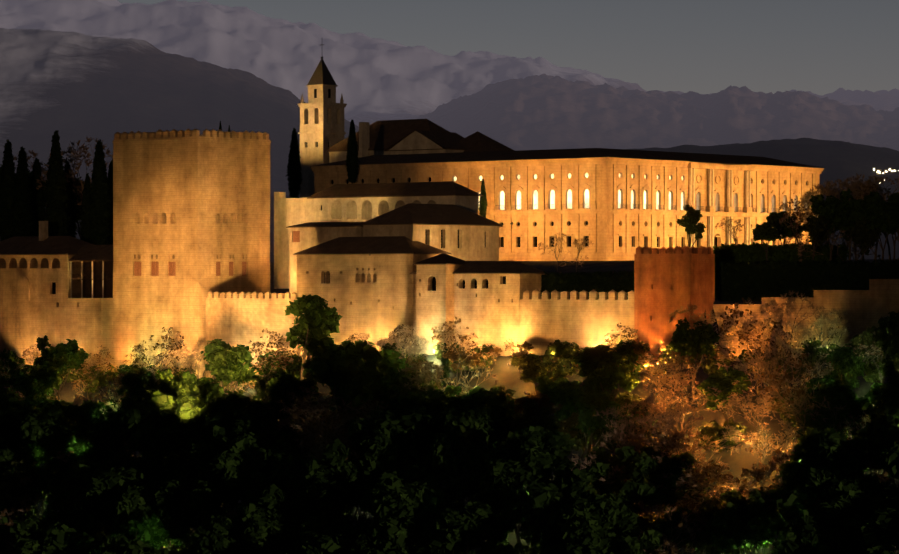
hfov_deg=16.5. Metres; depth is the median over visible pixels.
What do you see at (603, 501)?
leafy tree
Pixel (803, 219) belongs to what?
bare tree
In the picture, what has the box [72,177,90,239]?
leafy tree
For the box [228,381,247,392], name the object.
undergrowth bush
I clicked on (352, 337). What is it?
bare undergrowth
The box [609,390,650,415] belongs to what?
bush
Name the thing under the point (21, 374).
leafy tree
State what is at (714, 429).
bush
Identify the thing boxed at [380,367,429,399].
olive tree
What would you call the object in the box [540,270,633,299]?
machuca hedge
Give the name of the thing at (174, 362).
bare undergrowth
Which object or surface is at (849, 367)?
leafy tree
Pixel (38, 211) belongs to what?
cypress tree
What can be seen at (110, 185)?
cypress tree
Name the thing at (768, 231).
leafy tree
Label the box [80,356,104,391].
bare undergrowth
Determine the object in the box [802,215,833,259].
olive tree
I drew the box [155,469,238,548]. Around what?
leafy tree
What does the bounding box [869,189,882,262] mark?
leafy tree
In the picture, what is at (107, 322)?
comares buttress
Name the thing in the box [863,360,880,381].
undergrowth bush
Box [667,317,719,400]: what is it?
leafy tree
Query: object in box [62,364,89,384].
undergrowth bush
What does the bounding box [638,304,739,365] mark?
bare tree
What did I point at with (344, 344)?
leafy tree
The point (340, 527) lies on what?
leafy tree
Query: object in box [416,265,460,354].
machuca tower
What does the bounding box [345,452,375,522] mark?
leafy tree
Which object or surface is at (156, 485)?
leafy tree
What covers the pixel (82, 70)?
terrain
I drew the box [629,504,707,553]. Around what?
bare tree
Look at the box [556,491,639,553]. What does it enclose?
leafy tree
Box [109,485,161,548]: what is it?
leafy tree
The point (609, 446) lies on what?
leafy tree
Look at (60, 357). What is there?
leafy tree
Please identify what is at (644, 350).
undergrowth bush
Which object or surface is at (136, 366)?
undergrowth bush
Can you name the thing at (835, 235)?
bare tree
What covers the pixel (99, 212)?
cypress tree
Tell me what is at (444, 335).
bare tree
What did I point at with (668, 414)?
bare tree
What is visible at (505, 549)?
olive tree
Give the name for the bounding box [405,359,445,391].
bare tree
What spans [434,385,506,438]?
leafy tree
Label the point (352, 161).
cypress tree
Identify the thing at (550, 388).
leafy tree
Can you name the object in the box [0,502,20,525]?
leafy tree
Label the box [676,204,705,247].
olive tree
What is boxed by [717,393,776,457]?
bare tree
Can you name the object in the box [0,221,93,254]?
partal roofs
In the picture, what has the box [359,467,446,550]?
leafy tree
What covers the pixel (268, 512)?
leafy tree
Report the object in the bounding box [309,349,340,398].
leafy tree
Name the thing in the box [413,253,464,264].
machuca tower roof
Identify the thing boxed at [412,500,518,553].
leafy tree
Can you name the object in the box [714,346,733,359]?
dry undergrowth
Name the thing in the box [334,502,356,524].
olive tree
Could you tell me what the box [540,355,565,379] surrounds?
dry tree
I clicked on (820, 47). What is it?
sky
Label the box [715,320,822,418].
bare tree
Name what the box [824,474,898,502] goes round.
leafy tree
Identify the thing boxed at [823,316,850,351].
bare undergrowth
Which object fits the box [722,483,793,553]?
leafy tree
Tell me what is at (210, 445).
leafy tree
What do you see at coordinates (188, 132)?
comares tower parapet
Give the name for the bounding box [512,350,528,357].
dry undergrowth
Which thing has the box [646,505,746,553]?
leafy tree
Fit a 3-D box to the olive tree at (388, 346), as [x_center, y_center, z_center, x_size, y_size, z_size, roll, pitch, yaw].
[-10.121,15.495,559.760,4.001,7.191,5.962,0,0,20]
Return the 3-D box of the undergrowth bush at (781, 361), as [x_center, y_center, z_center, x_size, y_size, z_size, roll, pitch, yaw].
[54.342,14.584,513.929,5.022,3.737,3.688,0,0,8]
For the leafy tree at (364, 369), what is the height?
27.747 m
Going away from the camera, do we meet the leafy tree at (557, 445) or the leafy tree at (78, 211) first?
the leafy tree at (557, 445)
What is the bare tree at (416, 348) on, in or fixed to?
on the terrain
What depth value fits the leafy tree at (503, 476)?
486.77 m
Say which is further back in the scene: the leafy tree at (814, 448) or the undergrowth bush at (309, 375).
the undergrowth bush at (309, 375)
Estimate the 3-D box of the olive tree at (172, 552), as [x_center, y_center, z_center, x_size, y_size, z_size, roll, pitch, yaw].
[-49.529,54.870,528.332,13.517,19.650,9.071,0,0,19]
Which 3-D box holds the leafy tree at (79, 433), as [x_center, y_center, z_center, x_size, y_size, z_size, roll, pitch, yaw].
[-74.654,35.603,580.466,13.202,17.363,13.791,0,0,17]
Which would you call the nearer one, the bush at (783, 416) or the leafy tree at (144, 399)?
the bush at (783, 416)
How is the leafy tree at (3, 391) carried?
on the terrain
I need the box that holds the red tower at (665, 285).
[634,254,714,359]
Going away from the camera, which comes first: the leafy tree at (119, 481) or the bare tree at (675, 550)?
the bare tree at (675, 550)
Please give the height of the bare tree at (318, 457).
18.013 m
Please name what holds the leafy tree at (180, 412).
on the terrain
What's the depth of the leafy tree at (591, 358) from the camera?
511.27 m
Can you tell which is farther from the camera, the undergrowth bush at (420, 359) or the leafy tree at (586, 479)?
the undergrowth bush at (420, 359)
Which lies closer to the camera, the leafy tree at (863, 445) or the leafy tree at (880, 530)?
the leafy tree at (880, 530)
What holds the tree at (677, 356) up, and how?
on the terrain
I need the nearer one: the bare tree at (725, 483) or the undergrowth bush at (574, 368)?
the bare tree at (725, 483)
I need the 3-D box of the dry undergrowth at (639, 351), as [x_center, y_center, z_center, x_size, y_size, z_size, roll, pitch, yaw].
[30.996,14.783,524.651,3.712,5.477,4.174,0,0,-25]
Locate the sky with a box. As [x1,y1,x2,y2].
[117,0,898,94]
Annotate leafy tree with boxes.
[0,348,18,386]
[0,351,24,388]
[0,384,23,405]
[0,393,43,449]
[0,448,40,480]
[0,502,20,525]
[0,516,23,553]
[8,365,35,396]
[10,517,114,553]
[15,364,61,398]
[19,422,86,464]
[20,400,86,463]
[21,393,49,406]
[25,461,73,514]
[28,169,46,205]
[31,509,105,542]
[33,335,88,400]
[47,449,98,469]
[58,457,152,520]
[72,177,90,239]
[76,419,126,463]
[78,398,121,428]
[81,400,114,433]
[85,467,155,535]
[102,534,168,553]
[109,391,175,458]
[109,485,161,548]
[116,372,161,397]
[142,396,175,411]
[144,520,191,549]
[149,474,173,550]
[155,368,224,446]
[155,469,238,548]
[165,407,246,452]
[170,395,210,423]
[187,390,271,505]
[188,412,253,518]
[189,515,263,553]
[201,339,260,391]
[210,432,303,493]
[228,519,295,553]
[236,462,324,516]
[241,419,299,459]
[242,484,321,553]
[257,351,309,381]
[267,372,323,425]
[284,294,342,380]
[298,513,379,552]
[299,535,357,553]
[302,337,415,434]
[305,438,387,524]
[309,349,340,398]
[328,340,355,351]
[343,407,444,536]
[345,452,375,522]
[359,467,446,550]
[366,395,439,454]
[396,385,461,401]
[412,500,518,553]
[422,389,516,431]
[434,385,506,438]
[483,426,575,497]
[483,431,553,552]
[500,482,596,553]
[514,425,545,433]
[521,457,617,523]
[534,375,581,414]
[554,384,624,452]
[555,481,644,522]
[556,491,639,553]
[560,494,649,553]
[572,340,646,392]
[576,350,641,399]
[576,447,626,481]
[603,409,657,452]
[603,441,709,524]
[617,523,671,553]
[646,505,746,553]
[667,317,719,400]
[696,367,750,425]
[702,489,776,553]
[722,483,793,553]
[752,221,778,262]
[766,211,803,244]
[772,494,859,553]
[775,427,861,517]
[805,459,886,512]
[806,374,858,402]
[809,194,856,259]
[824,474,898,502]
[826,346,865,389]
[831,199,848,259]
[839,188,885,260]
[847,422,882,475]
[847,422,898,487]
[858,204,898,259]
[859,377,897,415]
[861,377,898,445]
[861,505,898,553]
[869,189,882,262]
[874,193,898,241]
[884,439,898,495]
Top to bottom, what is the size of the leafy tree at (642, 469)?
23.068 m
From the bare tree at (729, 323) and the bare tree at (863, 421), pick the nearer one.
the bare tree at (863, 421)
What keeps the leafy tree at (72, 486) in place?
on the terrain
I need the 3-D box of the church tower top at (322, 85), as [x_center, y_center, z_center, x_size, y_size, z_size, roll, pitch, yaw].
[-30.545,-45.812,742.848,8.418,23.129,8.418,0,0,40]
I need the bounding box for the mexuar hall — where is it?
[363,225,498,260]
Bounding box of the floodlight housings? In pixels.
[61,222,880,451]
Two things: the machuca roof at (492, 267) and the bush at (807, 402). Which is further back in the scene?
the machuca roof at (492, 267)
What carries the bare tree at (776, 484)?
on the terrain
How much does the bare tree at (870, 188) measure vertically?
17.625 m
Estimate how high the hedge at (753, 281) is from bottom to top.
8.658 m
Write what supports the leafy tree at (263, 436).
on the terrain
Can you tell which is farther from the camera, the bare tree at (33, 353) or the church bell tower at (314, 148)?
the church bell tower at (314, 148)
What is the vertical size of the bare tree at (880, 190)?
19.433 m
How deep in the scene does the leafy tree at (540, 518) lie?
477.78 m
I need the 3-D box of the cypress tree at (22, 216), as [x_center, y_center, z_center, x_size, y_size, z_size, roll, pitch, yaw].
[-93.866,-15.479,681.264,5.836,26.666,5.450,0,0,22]
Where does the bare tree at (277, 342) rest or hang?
on the terrain
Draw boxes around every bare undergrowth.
[22,348,37,363]
[70,345,110,382]
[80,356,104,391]
[112,349,145,371]
[130,340,150,369]
[143,355,183,371]
[161,347,186,373]
[199,361,215,378]
[346,333,370,343]
[348,334,364,344]
[388,324,415,354]
[389,325,419,361]
[391,332,418,357]
[477,351,497,375]
[504,339,521,370]
[791,335,827,377]
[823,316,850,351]
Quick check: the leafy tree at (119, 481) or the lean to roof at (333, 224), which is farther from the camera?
the lean to roof at (333, 224)
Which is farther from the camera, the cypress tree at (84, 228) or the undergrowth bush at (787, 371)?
the cypress tree at (84, 228)
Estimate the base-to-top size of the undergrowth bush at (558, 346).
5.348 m
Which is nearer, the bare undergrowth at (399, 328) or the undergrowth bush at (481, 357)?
the undergrowth bush at (481, 357)
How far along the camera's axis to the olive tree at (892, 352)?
488.50 m
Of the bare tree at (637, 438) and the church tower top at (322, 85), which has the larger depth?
the church tower top at (322, 85)
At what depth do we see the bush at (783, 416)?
495.75 m
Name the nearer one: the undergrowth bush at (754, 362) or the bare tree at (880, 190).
the undergrowth bush at (754, 362)
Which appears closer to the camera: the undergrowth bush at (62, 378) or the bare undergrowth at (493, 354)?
the bare undergrowth at (493, 354)
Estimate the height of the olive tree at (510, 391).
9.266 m
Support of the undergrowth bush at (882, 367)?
on the terrain
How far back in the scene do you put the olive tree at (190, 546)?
523.07 m
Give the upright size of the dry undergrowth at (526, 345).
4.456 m
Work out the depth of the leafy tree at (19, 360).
630.72 m
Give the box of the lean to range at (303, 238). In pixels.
[289,227,362,293]
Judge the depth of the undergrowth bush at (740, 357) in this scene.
515.93 m
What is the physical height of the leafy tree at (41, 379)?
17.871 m
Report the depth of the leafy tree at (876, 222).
526.04 m
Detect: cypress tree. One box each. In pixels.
[0,139,15,240]
[10,146,34,236]
[30,158,44,235]
[41,130,71,235]
[64,161,78,237]
[78,173,92,243]
[87,139,111,244]
[107,159,112,244]
[286,128,302,197]
[345,120,359,183]
[441,343,449,385]
[478,179,487,217]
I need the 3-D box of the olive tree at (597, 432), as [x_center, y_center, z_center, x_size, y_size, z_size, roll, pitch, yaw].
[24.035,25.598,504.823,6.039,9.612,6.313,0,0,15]
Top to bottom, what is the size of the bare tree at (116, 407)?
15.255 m
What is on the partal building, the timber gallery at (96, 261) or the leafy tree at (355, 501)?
the timber gallery at (96, 261)
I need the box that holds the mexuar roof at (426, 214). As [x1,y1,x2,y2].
[359,203,502,225]
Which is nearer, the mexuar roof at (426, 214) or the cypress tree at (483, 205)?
the mexuar roof at (426, 214)
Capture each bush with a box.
[60,364,83,385]
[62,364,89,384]
[80,374,108,392]
[86,364,120,385]
[113,364,140,383]
[126,364,148,372]
[173,367,194,377]
[211,379,230,389]
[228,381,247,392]
[254,377,271,393]
[306,359,317,383]
[352,513,371,524]
[405,353,425,365]
[425,378,443,391]
[433,342,464,363]
[449,361,463,373]
[465,346,492,370]
[482,343,495,358]
[510,354,527,371]
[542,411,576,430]
[545,339,583,360]
[550,351,571,369]
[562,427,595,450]
[569,360,579,375]
[589,432,604,447]
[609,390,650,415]
[637,346,650,367]
[656,344,701,368]
[695,418,746,453]
[700,357,729,376]
[708,345,738,364]
[737,349,763,372]
[744,355,767,373]
[764,354,788,369]
[771,390,802,426]
[774,364,796,379]
[791,387,812,408]
[793,365,813,378]
[844,342,880,371]
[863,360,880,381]
[877,358,889,373]
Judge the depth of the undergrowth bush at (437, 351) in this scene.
557.19 m
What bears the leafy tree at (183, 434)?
on the terrain
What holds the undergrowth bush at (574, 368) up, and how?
on the terrain
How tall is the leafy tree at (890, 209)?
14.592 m
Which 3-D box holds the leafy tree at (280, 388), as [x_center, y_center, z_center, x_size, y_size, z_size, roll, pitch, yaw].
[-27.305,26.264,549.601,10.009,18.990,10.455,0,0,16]
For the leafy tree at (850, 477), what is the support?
on the terrain
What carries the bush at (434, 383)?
on the terrain
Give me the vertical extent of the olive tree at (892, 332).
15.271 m
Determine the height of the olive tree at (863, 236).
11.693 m
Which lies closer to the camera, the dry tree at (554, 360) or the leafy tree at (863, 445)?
the leafy tree at (863, 445)
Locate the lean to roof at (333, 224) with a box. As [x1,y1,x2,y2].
[286,222,362,227]
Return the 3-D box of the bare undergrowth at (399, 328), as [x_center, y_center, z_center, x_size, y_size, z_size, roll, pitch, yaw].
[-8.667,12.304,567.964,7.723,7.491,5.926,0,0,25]
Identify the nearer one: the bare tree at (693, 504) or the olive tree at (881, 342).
the bare tree at (693, 504)
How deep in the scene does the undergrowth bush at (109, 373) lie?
610.66 m
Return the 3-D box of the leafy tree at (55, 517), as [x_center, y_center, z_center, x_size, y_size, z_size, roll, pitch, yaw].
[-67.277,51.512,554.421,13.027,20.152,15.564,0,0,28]
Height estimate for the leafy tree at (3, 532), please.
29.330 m
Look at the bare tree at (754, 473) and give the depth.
464.21 m
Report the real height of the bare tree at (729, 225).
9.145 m
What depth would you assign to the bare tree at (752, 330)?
508.90 m
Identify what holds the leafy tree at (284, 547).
on the terrain
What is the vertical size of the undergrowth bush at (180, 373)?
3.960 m
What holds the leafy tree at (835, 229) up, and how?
on the terrain
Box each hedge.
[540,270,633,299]
[715,259,898,300]
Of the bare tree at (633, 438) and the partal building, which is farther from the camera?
the partal building
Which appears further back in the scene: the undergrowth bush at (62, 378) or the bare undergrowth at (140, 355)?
the undergrowth bush at (62, 378)
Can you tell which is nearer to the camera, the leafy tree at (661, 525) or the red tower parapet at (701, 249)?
the leafy tree at (661, 525)
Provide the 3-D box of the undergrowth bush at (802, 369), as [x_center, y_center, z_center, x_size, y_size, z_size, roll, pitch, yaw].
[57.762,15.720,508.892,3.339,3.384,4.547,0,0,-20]
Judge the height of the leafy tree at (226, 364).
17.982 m
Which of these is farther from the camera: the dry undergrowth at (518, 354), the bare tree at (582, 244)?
the bare tree at (582, 244)
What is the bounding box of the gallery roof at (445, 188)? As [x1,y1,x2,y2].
[274,181,482,198]
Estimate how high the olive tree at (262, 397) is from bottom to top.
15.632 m
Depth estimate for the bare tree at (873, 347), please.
495.69 m
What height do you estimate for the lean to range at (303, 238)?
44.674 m
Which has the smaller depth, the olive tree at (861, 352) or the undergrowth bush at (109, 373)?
the olive tree at (861, 352)
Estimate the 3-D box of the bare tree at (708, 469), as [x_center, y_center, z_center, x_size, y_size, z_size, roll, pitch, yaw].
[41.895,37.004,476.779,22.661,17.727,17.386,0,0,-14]
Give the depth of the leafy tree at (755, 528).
459.81 m
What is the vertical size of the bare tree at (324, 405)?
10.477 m
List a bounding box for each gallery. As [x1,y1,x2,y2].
[69,245,112,297]
[274,195,477,288]
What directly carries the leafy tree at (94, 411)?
on the terrain
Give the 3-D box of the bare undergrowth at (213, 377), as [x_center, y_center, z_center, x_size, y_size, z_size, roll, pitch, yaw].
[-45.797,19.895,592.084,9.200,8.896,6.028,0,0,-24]
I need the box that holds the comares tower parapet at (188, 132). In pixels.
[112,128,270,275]
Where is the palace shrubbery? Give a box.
[713,242,848,297]
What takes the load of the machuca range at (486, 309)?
on the terrain
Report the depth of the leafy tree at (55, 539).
536.02 m
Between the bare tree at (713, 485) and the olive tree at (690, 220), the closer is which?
the bare tree at (713, 485)
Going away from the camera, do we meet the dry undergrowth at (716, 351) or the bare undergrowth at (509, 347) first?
the dry undergrowth at (716, 351)
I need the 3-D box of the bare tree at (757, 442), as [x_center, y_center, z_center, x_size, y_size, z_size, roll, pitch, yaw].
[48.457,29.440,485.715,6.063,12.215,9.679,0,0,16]
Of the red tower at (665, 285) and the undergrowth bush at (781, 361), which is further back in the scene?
the red tower at (665, 285)
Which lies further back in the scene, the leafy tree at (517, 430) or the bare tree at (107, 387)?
the bare tree at (107, 387)
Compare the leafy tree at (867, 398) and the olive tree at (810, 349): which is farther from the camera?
the olive tree at (810, 349)
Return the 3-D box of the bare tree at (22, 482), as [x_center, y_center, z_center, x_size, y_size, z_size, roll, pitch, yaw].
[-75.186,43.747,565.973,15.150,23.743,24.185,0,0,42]
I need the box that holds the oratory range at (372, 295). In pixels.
[297,254,447,358]
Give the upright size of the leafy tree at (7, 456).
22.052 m
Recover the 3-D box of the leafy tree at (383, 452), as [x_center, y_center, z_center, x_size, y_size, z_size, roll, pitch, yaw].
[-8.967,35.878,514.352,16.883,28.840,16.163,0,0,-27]
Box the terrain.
[0,0,898,553]
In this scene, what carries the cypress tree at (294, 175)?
on the terrain
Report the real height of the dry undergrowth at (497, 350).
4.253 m
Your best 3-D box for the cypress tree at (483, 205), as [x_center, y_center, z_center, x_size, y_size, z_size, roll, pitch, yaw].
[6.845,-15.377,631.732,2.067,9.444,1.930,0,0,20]
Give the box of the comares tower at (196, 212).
[113,136,269,377]
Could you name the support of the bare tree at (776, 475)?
on the terrain
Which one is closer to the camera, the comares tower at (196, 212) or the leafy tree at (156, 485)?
the leafy tree at (156, 485)
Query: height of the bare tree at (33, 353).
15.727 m
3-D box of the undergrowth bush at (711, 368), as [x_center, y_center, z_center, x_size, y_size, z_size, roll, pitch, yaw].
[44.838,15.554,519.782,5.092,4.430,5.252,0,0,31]
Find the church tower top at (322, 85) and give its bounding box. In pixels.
[297,57,346,133]
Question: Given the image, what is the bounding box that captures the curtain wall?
[206,279,898,377]
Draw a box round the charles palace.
[315,164,819,252]
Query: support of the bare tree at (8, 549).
on the terrain
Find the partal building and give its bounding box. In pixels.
[0,255,100,367]
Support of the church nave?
on the terrain
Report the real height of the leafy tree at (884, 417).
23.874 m
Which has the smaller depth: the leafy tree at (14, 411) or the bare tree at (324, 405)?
the bare tree at (324, 405)
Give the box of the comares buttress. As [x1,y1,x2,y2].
[101,298,112,375]
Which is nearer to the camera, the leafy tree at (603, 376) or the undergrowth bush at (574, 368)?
the leafy tree at (603, 376)
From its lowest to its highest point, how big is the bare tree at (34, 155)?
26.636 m
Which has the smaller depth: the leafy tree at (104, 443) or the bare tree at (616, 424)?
the bare tree at (616, 424)
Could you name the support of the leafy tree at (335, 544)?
on the terrain
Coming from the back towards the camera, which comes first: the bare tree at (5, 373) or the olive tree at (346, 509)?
the bare tree at (5, 373)
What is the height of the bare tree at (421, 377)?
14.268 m
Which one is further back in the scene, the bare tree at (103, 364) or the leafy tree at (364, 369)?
the bare tree at (103, 364)
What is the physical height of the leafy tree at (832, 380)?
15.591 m
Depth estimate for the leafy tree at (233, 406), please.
544.40 m
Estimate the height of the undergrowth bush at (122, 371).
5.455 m
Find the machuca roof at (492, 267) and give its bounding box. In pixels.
[410,261,547,273]
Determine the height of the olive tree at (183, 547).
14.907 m
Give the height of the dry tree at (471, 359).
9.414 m
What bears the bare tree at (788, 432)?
on the terrain
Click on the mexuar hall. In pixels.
(472, 243)
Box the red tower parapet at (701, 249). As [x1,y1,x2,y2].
[636,245,712,253]
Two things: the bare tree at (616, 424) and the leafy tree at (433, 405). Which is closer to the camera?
the bare tree at (616, 424)
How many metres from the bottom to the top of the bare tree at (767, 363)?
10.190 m
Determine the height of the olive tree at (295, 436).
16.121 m
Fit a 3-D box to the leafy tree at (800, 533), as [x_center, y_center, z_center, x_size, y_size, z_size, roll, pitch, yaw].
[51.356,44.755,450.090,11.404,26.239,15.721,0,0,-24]
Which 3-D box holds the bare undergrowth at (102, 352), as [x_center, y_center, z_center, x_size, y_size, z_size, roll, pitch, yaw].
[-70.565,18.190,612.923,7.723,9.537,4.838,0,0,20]
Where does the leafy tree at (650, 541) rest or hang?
on the terrain
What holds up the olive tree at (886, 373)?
on the terrain
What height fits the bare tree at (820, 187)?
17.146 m
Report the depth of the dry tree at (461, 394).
534.88 m
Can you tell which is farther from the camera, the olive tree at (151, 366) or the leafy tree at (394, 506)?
the olive tree at (151, 366)
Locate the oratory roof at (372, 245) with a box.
[293,236,451,254]
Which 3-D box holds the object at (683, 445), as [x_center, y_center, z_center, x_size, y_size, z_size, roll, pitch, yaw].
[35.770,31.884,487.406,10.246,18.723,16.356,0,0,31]
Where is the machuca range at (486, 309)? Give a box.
[413,274,544,355]
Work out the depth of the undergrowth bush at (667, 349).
519.62 m
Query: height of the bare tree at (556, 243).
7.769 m
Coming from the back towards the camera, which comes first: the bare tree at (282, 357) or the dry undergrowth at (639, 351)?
the bare tree at (282, 357)
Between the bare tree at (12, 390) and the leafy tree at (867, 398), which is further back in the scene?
the bare tree at (12, 390)
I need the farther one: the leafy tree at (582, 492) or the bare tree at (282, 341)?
the bare tree at (282, 341)
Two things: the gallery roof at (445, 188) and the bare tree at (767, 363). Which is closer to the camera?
the bare tree at (767, 363)
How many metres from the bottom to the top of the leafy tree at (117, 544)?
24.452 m
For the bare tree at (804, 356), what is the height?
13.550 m
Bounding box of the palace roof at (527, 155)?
[315,148,819,167]
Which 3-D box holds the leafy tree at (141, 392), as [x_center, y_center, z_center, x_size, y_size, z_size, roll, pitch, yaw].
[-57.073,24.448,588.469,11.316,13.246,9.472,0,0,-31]
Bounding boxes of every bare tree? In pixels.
[0,357,24,399]
[0,377,23,400]
[0,501,43,553]
[2,451,82,534]
[4,344,57,399]
[14,150,82,180]
[36,137,112,243]
[71,352,112,399]
[78,375,122,406]
[99,394,142,413]
[113,327,185,400]
[150,339,232,390]
[210,364,265,391]
[231,328,287,389]
[238,342,294,395]
[255,336,311,379]
[260,395,305,423]
[275,386,353,451]
[287,412,365,524]
[289,393,336,445]
[308,397,341,422]
[315,439,350,459]
[376,339,407,357]
[395,335,444,391]
[397,363,471,393]
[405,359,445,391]
[431,317,496,387]
[538,232,576,271]
[569,415,679,516]
[573,237,593,271]
[594,403,683,480]
[602,323,637,351]
[613,424,657,512]
[628,391,742,467]
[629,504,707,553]
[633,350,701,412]
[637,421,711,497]
[637,497,724,553]
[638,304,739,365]
[638,364,726,436]
[653,472,751,514]
[656,467,731,492]
[660,460,779,549]
[715,218,743,245]
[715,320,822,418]
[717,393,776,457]
[718,297,822,412]
[727,324,792,389]
[729,355,792,403]
[740,425,777,491]
[742,291,825,386]
[743,447,893,505]
[754,357,820,471]
[761,481,816,509]
[765,467,782,482]
[770,393,851,485]
[778,183,842,244]
[779,198,812,261]
[783,337,830,397]
[791,306,847,377]
[797,176,877,261]
[800,205,836,245]
[813,180,872,260]
[820,332,886,376]
[836,414,897,483]
[837,174,898,261]
[856,176,898,261]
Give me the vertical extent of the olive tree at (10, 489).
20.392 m
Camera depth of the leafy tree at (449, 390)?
532.15 m
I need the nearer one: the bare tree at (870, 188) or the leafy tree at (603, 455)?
the leafy tree at (603, 455)
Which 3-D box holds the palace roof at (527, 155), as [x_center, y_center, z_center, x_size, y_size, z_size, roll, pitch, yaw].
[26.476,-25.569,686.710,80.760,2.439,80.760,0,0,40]
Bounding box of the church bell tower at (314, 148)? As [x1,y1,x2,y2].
[300,106,343,197]
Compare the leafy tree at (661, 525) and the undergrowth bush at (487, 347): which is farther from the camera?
the undergrowth bush at (487, 347)
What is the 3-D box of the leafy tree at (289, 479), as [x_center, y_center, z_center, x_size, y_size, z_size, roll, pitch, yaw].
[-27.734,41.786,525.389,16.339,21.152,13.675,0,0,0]
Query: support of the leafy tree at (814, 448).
on the terrain
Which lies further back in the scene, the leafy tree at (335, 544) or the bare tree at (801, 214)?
the bare tree at (801, 214)
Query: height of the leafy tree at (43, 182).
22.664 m
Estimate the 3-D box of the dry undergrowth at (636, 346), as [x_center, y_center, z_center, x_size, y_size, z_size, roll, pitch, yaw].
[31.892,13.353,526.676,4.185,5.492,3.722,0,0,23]
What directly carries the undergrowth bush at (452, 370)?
on the terrain
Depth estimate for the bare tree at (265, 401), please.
554.08 m
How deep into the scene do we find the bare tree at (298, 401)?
544.01 m
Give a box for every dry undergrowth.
[487,347,501,363]
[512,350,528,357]
[517,341,533,350]
[627,340,649,349]
[634,348,645,354]
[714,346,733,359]
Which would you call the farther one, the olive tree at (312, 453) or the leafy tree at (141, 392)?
the leafy tree at (141, 392)
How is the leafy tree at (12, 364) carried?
on the terrain
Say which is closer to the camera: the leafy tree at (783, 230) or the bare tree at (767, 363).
the bare tree at (767, 363)
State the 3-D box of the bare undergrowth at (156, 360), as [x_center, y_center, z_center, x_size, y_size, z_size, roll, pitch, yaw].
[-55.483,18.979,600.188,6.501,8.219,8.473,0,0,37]
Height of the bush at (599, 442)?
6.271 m
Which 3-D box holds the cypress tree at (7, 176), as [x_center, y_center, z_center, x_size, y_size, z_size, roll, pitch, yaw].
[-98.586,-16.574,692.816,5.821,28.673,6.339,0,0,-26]
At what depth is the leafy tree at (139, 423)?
557.39 m
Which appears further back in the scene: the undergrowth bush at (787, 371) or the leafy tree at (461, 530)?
the undergrowth bush at (787, 371)
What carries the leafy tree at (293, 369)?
on the terrain
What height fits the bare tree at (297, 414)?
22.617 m
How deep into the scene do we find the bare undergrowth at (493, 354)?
548.83 m
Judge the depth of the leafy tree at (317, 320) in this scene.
567.08 m
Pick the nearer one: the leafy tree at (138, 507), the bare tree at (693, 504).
the bare tree at (693, 504)
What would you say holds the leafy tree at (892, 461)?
on the terrain
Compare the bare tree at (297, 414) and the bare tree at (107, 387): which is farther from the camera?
the bare tree at (107, 387)
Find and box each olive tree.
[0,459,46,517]
[6,498,36,517]
[122,367,160,396]
[144,542,181,553]
[148,365,172,372]
[169,534,192,553]
[186,523,207,551]
[255,379,291,420]
[290,423,323,453]
[302,434,345,457]
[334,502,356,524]
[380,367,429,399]
[381,343,401,354]
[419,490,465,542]
[470,481,499,542]
[481,385,514,396]
[486,542,544,553]
[493,429,550,442]
[520,353,574,395]
[578,416,603,447]
[641,513,679,551]
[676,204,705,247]
[796,340,838,377]
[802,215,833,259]
[841,217,882,263]
[850,332,889,382]
[857,311,898,382]
[869,369,898,395]
[881,312,898,347]
[885,336,898,373]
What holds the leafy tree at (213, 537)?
on the terrain
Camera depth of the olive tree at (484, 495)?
492.60 m
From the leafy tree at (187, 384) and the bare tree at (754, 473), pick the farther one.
the leafy tree at (187, 384)
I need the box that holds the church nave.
[327,119,514,162]
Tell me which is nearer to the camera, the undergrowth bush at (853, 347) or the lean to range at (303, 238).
the undergrowth bush at (853, 347)
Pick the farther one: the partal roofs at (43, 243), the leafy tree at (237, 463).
the partal roofs at (43, 243)
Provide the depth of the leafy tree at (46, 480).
562.63 m
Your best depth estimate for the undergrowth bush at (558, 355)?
541.58 m
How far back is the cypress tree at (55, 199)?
667.35 m
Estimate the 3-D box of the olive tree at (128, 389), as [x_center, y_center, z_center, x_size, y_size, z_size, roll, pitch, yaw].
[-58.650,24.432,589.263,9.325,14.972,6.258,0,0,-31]
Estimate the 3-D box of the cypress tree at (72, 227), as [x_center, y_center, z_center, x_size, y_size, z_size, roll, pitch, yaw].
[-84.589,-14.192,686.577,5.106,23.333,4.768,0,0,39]
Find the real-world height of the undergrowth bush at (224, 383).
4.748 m
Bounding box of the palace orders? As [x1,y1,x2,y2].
[310,157,823,260]
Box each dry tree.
[442,348,485,387]
[455,387,487,397]
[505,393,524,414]
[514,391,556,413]
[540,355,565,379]
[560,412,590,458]
[625,409,644,424]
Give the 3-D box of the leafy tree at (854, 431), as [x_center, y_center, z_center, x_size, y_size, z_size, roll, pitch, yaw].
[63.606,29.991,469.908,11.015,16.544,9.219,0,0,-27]
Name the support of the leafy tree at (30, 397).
on the terrain
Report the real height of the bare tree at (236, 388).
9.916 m
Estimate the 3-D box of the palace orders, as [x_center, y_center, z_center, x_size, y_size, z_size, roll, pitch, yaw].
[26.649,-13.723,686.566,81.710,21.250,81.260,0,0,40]
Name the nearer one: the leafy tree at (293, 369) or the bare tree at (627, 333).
the bare tree at (627, 333)
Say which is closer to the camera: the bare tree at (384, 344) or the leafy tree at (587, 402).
the leafy tree at (587, 402)

